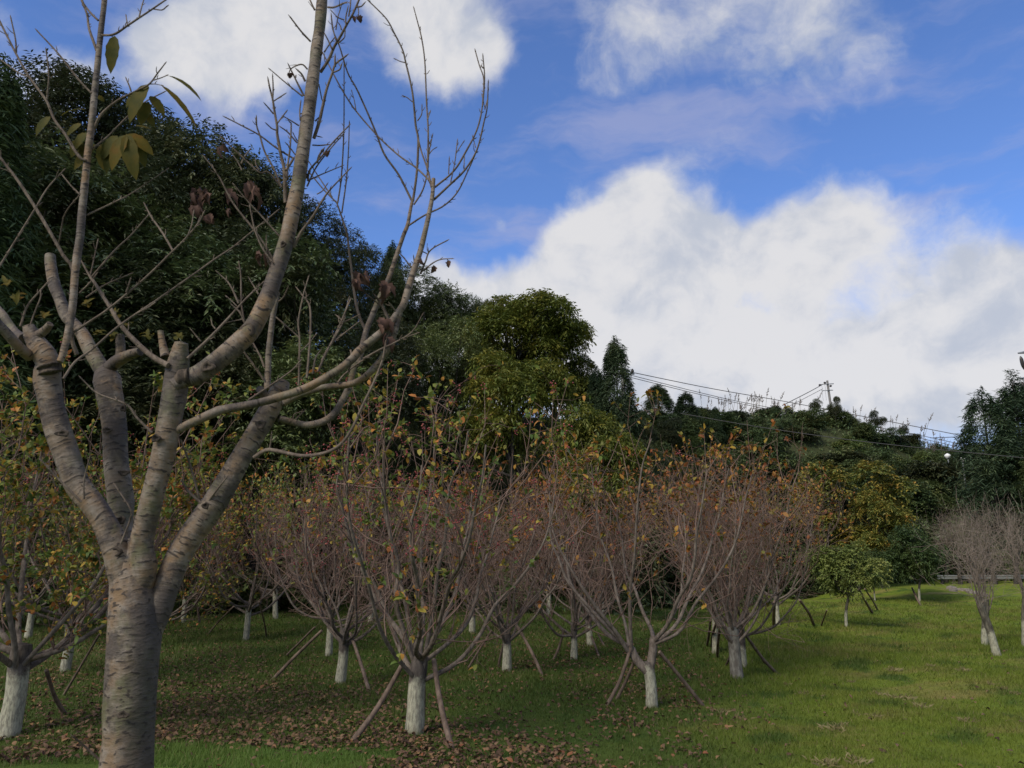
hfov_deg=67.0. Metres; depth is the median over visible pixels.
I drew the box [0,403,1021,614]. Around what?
undergrowth
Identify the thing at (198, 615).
tree prop
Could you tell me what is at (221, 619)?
tree prop
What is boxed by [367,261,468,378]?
evergreen tree
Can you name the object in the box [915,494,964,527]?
shrub
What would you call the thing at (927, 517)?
shrub
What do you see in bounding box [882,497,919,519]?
shrub
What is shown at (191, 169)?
evergreen tree
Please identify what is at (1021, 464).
evergreen tree
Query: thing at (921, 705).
dry grass tuft
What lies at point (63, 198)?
evergreen tree
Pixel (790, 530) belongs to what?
shrub
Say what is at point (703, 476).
shrub
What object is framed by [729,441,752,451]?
shrub
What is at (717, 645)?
tree prop
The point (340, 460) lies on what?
shrub
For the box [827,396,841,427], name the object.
evergreen tree
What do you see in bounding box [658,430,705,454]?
shrub
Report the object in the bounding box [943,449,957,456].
shrub
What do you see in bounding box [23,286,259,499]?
evergreen tree
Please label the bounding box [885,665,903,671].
dry grass tuft
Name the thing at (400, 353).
evergreen tree
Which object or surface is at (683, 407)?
young conifer
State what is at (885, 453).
shrub
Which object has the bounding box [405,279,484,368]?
evergreen tree
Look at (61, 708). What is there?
tree prop
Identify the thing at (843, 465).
shrub
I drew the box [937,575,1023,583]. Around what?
guard rail
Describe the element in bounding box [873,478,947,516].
shrub
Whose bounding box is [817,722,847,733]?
dry grass tuft
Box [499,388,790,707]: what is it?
crabapple tree
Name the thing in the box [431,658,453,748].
tree prop
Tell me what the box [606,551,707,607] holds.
shrub
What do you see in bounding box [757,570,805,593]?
shrub
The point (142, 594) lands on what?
cherry tree
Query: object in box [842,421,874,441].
shrub
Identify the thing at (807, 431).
shrub
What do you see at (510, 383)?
yellowing tree
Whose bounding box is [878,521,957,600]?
osmanthus tree
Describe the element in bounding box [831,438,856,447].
shrub
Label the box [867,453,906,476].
shrub
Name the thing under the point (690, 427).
shrub
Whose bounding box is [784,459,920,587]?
autumn tree
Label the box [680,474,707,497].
shrub
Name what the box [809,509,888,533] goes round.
shrub
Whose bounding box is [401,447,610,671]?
crabapple tree
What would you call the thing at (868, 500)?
autumn tree
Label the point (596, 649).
tree prop
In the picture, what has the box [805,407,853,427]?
shrub
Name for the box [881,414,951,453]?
reed clump
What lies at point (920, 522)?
shrub
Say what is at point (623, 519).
crabapple tree
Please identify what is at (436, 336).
evergreen tree
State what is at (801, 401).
reed clump
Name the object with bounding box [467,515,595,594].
shrub
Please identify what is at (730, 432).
shrub
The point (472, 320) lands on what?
evergreen tree
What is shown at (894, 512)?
shrub
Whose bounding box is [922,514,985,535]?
shrub
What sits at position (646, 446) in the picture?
shrub
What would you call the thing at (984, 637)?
pollard willow
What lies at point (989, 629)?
pollard willow
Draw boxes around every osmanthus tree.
[802,538,892,626]
[851,548,892,600]
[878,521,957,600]
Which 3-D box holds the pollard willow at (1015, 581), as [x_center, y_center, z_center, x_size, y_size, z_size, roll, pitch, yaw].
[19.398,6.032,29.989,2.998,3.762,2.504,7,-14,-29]
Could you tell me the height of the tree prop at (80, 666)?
0.808 m
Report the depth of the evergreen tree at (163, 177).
24.95 m
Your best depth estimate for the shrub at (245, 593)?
20.06 m
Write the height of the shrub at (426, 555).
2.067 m
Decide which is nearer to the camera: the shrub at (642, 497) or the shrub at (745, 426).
the shrub at (642, 497)
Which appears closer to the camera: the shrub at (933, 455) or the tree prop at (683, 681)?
the tree prop at (683, 681)
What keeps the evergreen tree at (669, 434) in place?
on the ground at (900, 590)
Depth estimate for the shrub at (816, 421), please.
42.89 m
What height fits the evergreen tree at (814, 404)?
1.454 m
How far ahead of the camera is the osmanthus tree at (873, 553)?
24.58 m
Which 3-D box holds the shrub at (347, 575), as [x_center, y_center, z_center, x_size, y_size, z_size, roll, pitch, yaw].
[-5.081,5.481,22.018,4.061,1.806,3.286,-1,-12,5]
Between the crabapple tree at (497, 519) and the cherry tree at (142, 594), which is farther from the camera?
the crabapple tree at (497, 519)
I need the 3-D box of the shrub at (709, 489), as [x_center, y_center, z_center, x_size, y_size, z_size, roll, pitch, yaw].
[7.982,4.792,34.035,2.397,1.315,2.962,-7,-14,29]
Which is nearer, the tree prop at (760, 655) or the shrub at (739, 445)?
the tree prop at (760, 655)
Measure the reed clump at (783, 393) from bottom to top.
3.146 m
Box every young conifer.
[639,383,689,430]
[669,391,717,435]
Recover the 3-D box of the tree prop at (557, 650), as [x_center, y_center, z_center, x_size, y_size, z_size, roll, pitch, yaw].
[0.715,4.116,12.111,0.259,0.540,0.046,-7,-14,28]
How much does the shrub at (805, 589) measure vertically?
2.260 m
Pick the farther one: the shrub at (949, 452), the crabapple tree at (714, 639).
the shrub at (949, 452)
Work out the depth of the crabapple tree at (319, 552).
20.16 m
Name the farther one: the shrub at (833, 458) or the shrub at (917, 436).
the shrub at (917, 436)
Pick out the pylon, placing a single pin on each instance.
(1021, 361)
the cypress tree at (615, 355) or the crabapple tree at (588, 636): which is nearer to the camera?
the crabapple tree at (588, 636)
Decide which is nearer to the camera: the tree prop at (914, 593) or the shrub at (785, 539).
the tree prop at (914, 593)
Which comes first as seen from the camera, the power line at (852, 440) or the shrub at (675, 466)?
the power line at (852, 440)
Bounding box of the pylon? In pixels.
[1018,351,1023,385]
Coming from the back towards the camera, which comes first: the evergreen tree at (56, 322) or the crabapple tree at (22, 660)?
the evergreen tree at (56, 322)
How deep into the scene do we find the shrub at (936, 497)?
37.89 m
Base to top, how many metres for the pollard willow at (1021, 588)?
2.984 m
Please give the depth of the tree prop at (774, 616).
16.10 m
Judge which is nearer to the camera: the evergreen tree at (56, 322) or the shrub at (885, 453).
the evergreen tree at (56, 322)
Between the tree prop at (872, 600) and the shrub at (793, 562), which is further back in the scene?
the shrub at (793, 562)
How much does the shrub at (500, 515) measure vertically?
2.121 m
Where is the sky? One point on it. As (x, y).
(790, 197)
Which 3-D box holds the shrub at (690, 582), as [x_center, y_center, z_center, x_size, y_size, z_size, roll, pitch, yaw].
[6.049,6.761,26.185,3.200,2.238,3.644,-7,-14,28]
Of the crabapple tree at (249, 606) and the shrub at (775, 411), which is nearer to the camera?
the crabapple tree at (249, 606)
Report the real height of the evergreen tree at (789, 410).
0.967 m
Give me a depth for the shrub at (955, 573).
31.52 m
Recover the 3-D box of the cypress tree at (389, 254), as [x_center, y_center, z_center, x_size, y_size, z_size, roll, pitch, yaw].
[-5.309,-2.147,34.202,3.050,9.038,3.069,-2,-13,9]
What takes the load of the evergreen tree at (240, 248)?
on the ground at (900, 590)
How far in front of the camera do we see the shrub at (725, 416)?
39.67 m
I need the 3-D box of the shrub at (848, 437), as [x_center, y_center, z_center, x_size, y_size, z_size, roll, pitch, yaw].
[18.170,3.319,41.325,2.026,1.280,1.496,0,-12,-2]
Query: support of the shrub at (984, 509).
on the ground at (900, 590)
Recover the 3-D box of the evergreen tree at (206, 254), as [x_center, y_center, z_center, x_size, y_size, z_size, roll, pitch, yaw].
[-8.251,1.213,22.891,7.311,11.477,7.830,-2,-13,9]
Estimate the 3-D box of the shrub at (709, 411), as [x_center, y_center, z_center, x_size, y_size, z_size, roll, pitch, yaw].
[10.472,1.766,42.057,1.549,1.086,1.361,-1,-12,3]
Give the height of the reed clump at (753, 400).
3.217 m
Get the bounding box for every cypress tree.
[379,240,407,349]
[582,366,626,516]
[594,335,664,541]
[706,406,730,453]
[942,369,1023,556]
[989,385,1023,523]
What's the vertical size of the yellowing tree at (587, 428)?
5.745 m
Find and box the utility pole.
[819,380,833,403]
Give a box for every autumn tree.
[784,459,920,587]
[842,489,918,587]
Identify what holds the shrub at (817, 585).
on the ground at (900, 590)
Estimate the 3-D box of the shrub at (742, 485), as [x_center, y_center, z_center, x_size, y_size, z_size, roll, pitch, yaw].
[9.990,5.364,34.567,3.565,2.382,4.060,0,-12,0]
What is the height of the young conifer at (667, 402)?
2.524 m
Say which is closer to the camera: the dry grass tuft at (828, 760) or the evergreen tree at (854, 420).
the dry grass tuft at (828, 760)
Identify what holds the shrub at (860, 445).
on the ground at (900, 590)
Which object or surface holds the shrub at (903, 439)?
on the ground at (900, 590)
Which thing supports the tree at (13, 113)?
on the ground at (900, 590)
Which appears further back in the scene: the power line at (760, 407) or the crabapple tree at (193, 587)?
the power line at (760, 407)
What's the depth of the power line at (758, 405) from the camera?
44.89 m
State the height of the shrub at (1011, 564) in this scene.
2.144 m
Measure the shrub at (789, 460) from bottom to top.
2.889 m
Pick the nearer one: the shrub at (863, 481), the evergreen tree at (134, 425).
the evergreen tree at (134, 425)
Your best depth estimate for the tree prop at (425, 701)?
7.38 m
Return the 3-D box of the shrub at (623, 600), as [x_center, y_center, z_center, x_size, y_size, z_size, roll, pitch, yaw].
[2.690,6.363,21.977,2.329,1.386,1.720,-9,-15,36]
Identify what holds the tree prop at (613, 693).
on the ground at (900, 590)
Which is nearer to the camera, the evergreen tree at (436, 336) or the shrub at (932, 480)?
the evergreen tree at (436, 336)
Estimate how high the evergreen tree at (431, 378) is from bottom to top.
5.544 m
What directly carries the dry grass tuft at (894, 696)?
on the ground at (900, 590)
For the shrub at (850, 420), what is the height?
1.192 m
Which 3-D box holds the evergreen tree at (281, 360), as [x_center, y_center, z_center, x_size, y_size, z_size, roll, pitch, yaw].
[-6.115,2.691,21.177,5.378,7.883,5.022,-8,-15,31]
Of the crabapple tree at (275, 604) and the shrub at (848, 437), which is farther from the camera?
the shrub at (848, 437)
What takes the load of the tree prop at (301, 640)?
on the ground at (900, 590)
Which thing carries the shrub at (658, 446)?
on the ground at (900, 590)
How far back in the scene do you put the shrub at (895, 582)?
30.38 m
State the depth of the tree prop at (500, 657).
11.02 m
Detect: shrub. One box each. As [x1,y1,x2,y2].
[39,584,82,612]
[175,555,347,615]
[257,424,355,480]
[273,546,393,599]
[330,523,435,590]
[364,534,455,585]
[378,549,468,611]
[444,547,533,598]
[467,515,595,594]
[476,568,538,614]
[482,506,527,548]
[501,468,565,521]
[519,521,597,576]
[567,584,648,614]
[574,528,677,608]
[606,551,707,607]
[623,489,654,511]
[637,436,672,471]
[638,501,725,540]
[643,444,654,457]
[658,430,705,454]
[660,454,687,480]
[660,544,713,602]
[664,552,732,603]
[667,535,780,605]
[670,415,702,446]
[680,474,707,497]
[682,449,698,465]
[686,447,715,464]
[686,478,717,501]
[687,408,708,424]
[691,461,734,501]
[696,406,711,416]
[700,411,744,436]
[708,476,780,519]
[713,418,738,441]
[719,447,767,481]
[721,428,746,443]
[725,536,805,583]
[727,424,792,478]
[729,410,751,420]
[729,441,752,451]
[738,425,756,437]
[738,454,792,481]
[739,415,770,436]
[743,433,793,452]
[743,450,807,491]
[753,405,781,416]
[756,407,783,418]
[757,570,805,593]
[759,535,826,592]
[763,416,800,440]
[766,533,838,596]
[768,508,816,535]
[773,559,839,599]
[777,479,870,529]
[779,426,822,442]
[782,466,815,482]
[791,408,827,429]
[796,534,834,565]
[798,445,873,492]
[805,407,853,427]
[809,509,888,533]
[810,451,874,473]
[822,459,876,491]
[830,444,896,477]
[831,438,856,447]
[833,438,874,454]
[837,435,865,448]
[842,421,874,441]
[844,413,857,426]
[855,423,905,446]
[866,568,936,583]
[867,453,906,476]
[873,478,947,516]
[874,499,907,523]
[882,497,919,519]
[885,458,918,473]
[887,474,951,498]
[889,435,910,444]
[895,442,921,454]
[895,459,966,491]
[902,433,922,445]
[903,518,955,545]
[908,539,969,573]
[909,512,939,533]
[910,450,946,464]
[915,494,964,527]
[916,487,949,512]
[921,475,949,494]
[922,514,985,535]
[926,450,946,461]
[937,525,1004,581]
[941,481,965,504]
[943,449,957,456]
[949,456,960,468]
[955,502,1014,524]
[959,492,1011,516]
[978,565,1013,579]
[979,522,1023,569]
[980,547,1023,580]
[996,548,1014,568]
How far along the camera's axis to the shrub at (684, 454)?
35.40 m
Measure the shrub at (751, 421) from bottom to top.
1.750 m
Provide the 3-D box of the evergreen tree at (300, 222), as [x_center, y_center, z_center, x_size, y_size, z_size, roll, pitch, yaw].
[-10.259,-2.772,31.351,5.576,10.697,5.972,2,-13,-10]
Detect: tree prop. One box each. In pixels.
[44,669,66,714]
[63,633,100,695]
[196,594,200,623]
[209,606,233,632]
[259,601,266,635]
[270,629,322,679]
[286,626,315,655]
[349,632,370,690]
[351,662,404,740]
[424,683,425,726]
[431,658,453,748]
[466,630,491,669]
[497,643,502,665]
[516,625,542,675]
[552,629,564,658]
[591,636,600,658]
[605,647,630,705]
[615,661,633,699]
[658,650,704,705]
[706,619,711,644]
[711,619,717,646]
[716,627,720,657]
[745,635,775,672]
[772,600,775,627]
[798,599,814,624]
[858,588,872,612]
[864,588,877,609]
[911,587,920,605]
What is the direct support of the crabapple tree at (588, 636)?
on the ground at (900, 590)
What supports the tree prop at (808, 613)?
on the ground at (900, 590)
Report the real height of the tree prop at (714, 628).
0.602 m
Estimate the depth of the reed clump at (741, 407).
45.84 m
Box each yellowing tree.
[440,347,581,554]
[461,288,593,472]
[511,314,599,472]
[541,400,652,620]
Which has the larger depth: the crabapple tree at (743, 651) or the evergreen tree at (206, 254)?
the evergreen tree at (206, 254)
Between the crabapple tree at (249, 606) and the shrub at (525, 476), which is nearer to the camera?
the crabapple tree at (249, 606)
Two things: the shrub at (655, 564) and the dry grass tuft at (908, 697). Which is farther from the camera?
the shrub at (655, 564)
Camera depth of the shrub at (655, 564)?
23.44 m
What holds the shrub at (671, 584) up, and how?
on the ground at (900, 590)
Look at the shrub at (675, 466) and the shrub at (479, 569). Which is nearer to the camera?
the shrub at (479, 569)
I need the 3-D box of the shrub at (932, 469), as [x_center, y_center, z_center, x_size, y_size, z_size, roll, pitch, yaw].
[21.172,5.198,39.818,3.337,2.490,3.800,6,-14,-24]
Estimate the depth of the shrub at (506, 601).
20.78 m
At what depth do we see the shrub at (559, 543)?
23.29 m
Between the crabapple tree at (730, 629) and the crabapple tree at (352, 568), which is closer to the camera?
the crabapple tree at (730, 629)
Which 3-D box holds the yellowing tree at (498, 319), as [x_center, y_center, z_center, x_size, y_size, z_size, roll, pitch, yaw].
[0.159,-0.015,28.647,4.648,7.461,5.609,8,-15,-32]
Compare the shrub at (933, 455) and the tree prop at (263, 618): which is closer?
the tree prop at (263, 618)
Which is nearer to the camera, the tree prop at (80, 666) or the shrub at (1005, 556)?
the tree prop at (80, 666)
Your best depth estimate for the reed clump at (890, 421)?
46.48 m
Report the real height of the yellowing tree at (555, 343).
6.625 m
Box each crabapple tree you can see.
[0,338,289,739]
[0,411,262,672]
[0,461,134,638]
[20,457,219,618]
[49,487,265,631]
[132,462,269,622]
[160,471,271,610]
[162,447,333,640]
[193,447,335,618]
[242,450,438,655]
[244,426,473,683]
[250,487,383,605]
[291,354,607,734]
[300,461,448,621]
[369,473,513,589]
[399,494,555,632]
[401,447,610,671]
[432,468,558,579]
[476,454,689,659]
[479,465,631,614]
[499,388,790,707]
[501,448,680,646]
[544,503,653,611]
[604,470,722,603]
[618,426,836,677]
[640,435,797,653]
[655,456,840,667]
[679,453,853,625]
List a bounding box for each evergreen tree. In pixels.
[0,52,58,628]
[0,121,235,604]
[0,261,164,614]
[1,48,143,184]
[1,154,285,610]
[1,155,164,376]
[15,116,230,559]
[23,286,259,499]
[24,59,199,165]
[96,129,238,205]
[98,217,324,543]
[108,113,309,263]
[118,215,364,575]
[121,323,345,614]
[182,145,299,487]
[191,332,382,609]
[208,193,317,254]
[222,247,412,542]
[268,196,370,347]
[308,237,390,434]
[309,312,434,514]
[337,257,422,345]
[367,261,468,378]
[386,345,468,501]
[404,314,497,482]
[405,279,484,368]
[448,342,501,482]
[460,298,500,354]
[559,353,609,415]
[631,418,657,444]
[656,417,688,456]
[783,407,793,416]
[808,398,822,408]
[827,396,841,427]
[852,418,860,426]
[868,410,887,432]
[899,425,909,434]
[979,443,1023,529]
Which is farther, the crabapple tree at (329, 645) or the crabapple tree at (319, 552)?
the crabapple tree at (319, 552)
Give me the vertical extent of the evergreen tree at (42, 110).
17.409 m
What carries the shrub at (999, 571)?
on the ground at (900, 590)
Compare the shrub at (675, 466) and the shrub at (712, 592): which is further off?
the shrub at (675, 466)
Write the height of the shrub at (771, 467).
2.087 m
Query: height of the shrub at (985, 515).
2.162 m
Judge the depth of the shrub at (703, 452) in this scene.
35.62 m
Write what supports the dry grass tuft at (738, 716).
on the ground at (900, 590)
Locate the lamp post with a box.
[944,453,950,465]
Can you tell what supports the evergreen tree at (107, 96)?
on the ground at (900, 590)
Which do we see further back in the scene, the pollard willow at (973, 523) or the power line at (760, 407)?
the power line at (760, 407)
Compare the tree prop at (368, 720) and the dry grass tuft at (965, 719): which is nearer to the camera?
the tree prop at (368, 720)
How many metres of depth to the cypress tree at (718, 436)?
38.34 m
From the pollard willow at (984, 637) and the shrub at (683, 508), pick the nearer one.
the pollard willow at (984, 637)
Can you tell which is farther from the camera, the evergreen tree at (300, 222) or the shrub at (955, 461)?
the shrub at (955, 461)
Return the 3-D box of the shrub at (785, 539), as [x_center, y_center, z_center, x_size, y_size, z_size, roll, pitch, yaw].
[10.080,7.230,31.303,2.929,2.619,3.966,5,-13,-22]
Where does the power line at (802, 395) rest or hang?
attached to the utility pole
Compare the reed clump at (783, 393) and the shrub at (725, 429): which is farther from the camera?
the reed clump at (783, 393)
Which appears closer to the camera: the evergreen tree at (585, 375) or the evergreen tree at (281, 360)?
the evergreen tree at (281, 360)
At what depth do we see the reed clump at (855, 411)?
46.64 m
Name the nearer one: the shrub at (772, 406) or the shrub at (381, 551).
the shrub at (381, 551)
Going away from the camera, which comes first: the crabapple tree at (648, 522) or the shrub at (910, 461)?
the crabapple tree at (648, 522)
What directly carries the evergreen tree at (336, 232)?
on the ground at (900, 590)
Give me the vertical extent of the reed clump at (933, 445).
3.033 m
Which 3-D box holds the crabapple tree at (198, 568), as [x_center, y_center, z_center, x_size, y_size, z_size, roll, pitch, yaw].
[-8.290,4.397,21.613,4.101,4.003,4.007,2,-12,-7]
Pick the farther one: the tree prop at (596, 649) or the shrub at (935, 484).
the shrub at (935, 484)
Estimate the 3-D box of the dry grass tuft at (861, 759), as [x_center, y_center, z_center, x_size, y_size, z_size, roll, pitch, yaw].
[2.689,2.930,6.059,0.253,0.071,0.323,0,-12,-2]
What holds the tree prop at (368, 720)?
on the ground at (900, 590)
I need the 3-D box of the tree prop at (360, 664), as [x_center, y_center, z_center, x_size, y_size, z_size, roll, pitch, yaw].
[-1.930,3.578,9.880,0.059,0.709,0.928,7,-14,-28]
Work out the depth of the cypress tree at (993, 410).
36.08 m
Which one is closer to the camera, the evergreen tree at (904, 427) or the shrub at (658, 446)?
the shrub at (658, 446)
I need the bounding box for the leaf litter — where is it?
[0,603,1023,767]
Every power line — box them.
[627,371,978,438]
[631,377,964,448]
[635,376,962,444]
[680,413,1022,457]
[782,384,822,405]
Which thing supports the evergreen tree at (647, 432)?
on the ground at (900, 590)
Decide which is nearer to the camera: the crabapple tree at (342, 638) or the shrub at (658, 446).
the crabapple tree at (342, 638)
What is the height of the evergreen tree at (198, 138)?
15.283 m
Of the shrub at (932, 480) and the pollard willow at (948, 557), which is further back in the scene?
the shrub at (932, 480)
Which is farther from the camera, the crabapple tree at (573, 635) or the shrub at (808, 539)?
the shrub at (808, 539)
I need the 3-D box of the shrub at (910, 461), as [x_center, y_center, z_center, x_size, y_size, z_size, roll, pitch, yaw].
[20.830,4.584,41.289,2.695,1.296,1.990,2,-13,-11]
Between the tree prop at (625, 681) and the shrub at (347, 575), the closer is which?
the tree prop at (625, 681)
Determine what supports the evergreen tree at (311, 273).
on the ground at (900, 590)
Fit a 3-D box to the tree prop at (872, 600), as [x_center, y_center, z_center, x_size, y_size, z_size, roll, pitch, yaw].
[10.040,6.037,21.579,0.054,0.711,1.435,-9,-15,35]
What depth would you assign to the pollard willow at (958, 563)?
29.96 m
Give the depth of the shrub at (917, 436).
45.18 m
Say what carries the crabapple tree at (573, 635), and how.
on the ground at (900, 590)
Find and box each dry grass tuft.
[713,708,732,712]
[735,711,756,721]
[802,754,843,766]
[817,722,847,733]
[839,751,873,766]
[884,691,911,699]
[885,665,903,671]
[896,694,918,699]
[910,700,941,708]
[951,716,978,722]
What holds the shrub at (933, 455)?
on the ground at (900, 590)
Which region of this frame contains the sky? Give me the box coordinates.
[0,0,1023,449]
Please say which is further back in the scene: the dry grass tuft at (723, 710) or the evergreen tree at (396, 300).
the evergreen tree at (396, 300)
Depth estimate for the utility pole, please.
53.06 m
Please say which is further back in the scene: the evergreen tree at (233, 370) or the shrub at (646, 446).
the shrub at (646, 446)
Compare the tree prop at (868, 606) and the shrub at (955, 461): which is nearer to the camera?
the tree prop at (868, 606)
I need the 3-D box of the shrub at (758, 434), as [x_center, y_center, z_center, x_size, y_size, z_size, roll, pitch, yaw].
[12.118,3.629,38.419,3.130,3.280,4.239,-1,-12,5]
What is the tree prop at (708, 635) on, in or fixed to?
on the ground at (900, 590)
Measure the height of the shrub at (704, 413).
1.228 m
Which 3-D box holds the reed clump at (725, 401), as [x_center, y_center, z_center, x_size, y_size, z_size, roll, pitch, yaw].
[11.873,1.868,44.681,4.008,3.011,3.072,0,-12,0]
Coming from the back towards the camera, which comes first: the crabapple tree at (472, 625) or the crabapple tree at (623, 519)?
the crabapple tree at (623, 519)
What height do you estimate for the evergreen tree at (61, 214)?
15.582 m
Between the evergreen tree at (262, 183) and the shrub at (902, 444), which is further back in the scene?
the shrub at (902, 444)
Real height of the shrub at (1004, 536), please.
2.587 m
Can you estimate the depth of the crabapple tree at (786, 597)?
18.08 m
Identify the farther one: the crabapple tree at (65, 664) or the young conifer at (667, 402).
the young conifer at (667, 402)
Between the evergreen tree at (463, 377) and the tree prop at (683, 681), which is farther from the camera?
the evergreen tree at (463, 377)
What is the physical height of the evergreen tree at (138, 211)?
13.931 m
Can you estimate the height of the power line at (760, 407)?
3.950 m
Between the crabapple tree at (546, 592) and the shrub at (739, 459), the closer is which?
the crabapple tree at (546, 592)
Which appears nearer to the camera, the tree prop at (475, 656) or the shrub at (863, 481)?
the tree prop at (475, 656)
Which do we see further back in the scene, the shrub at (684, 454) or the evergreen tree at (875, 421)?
the evergreen tree at (875, 421)
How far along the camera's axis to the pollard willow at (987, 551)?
30.47 m
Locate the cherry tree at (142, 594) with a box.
[0,0,488,767]
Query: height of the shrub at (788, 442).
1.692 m
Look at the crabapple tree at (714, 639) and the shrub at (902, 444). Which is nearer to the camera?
the crabapple tree at (714, 639)
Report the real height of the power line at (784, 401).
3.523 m
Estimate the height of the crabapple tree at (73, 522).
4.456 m
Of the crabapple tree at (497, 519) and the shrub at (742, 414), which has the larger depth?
the shrub at (742, 414)
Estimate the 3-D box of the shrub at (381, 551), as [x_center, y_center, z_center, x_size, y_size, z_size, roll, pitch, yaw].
[-3.627,5.168,22.080,3.342,2.550,3.806,3,-13,-12]
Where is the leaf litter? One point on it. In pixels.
(498, 755)
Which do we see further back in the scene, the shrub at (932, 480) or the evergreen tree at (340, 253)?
the shrub at (932, 480)
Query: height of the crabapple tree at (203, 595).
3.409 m
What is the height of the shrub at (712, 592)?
3.229 m
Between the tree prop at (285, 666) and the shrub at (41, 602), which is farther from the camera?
the shrub at (41, 602)
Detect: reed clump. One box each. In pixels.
[699,390,741,410]
[707,395,751,413]
[727,388,775,418]
[739,392,784,413]
[784,391,824,413]
[831,402,865,420]
[871,409,900,432]
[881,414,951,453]
[916,436,958,453]
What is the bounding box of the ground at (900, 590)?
[0,412,1023,767]
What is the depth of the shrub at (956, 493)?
38.82 m
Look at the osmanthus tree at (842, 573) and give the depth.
17.23 m
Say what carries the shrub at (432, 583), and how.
on the ground at (900, 590)
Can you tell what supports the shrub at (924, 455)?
on the ground at (900, 590)
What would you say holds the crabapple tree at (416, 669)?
on the ground at (900, 590)
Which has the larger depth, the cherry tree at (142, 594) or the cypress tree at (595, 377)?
the cypress tree at (595, 377)
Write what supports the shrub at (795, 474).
on the ground at (900, 590)
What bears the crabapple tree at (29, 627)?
on the ground at (900, 590)
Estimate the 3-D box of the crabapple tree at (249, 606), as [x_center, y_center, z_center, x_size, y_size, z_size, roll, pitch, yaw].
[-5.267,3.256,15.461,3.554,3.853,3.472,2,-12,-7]
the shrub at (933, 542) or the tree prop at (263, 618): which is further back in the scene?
the shrub at (933, 542)
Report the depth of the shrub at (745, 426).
40.59 m
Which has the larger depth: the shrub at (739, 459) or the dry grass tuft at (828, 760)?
the shrub at (739, 459)
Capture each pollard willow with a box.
[910,501,981,584]
[912,490,1023,655]
[917,508,968,582]
[932,518,1023,643]
[936,490,1023,582]
[945,492,1016,583]
[956,484,1023,644]
[983,495,1023,583]
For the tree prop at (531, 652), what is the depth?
10.47 m
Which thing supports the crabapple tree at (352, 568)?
on the ground at (900, 590)
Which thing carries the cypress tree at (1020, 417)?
on the ground at (900, 590)
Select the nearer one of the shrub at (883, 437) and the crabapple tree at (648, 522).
the crabapple tree at (648, 522)
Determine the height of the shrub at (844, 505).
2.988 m
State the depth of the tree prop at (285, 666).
10.43 m
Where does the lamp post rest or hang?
on the ground at (900, 590)
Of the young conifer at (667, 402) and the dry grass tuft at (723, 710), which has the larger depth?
the young conifer at (667, 402)
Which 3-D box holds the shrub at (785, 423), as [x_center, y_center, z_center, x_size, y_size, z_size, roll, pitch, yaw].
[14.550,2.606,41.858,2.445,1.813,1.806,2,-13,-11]
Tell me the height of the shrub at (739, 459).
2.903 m
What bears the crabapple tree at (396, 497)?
on the ground at (900, 590)

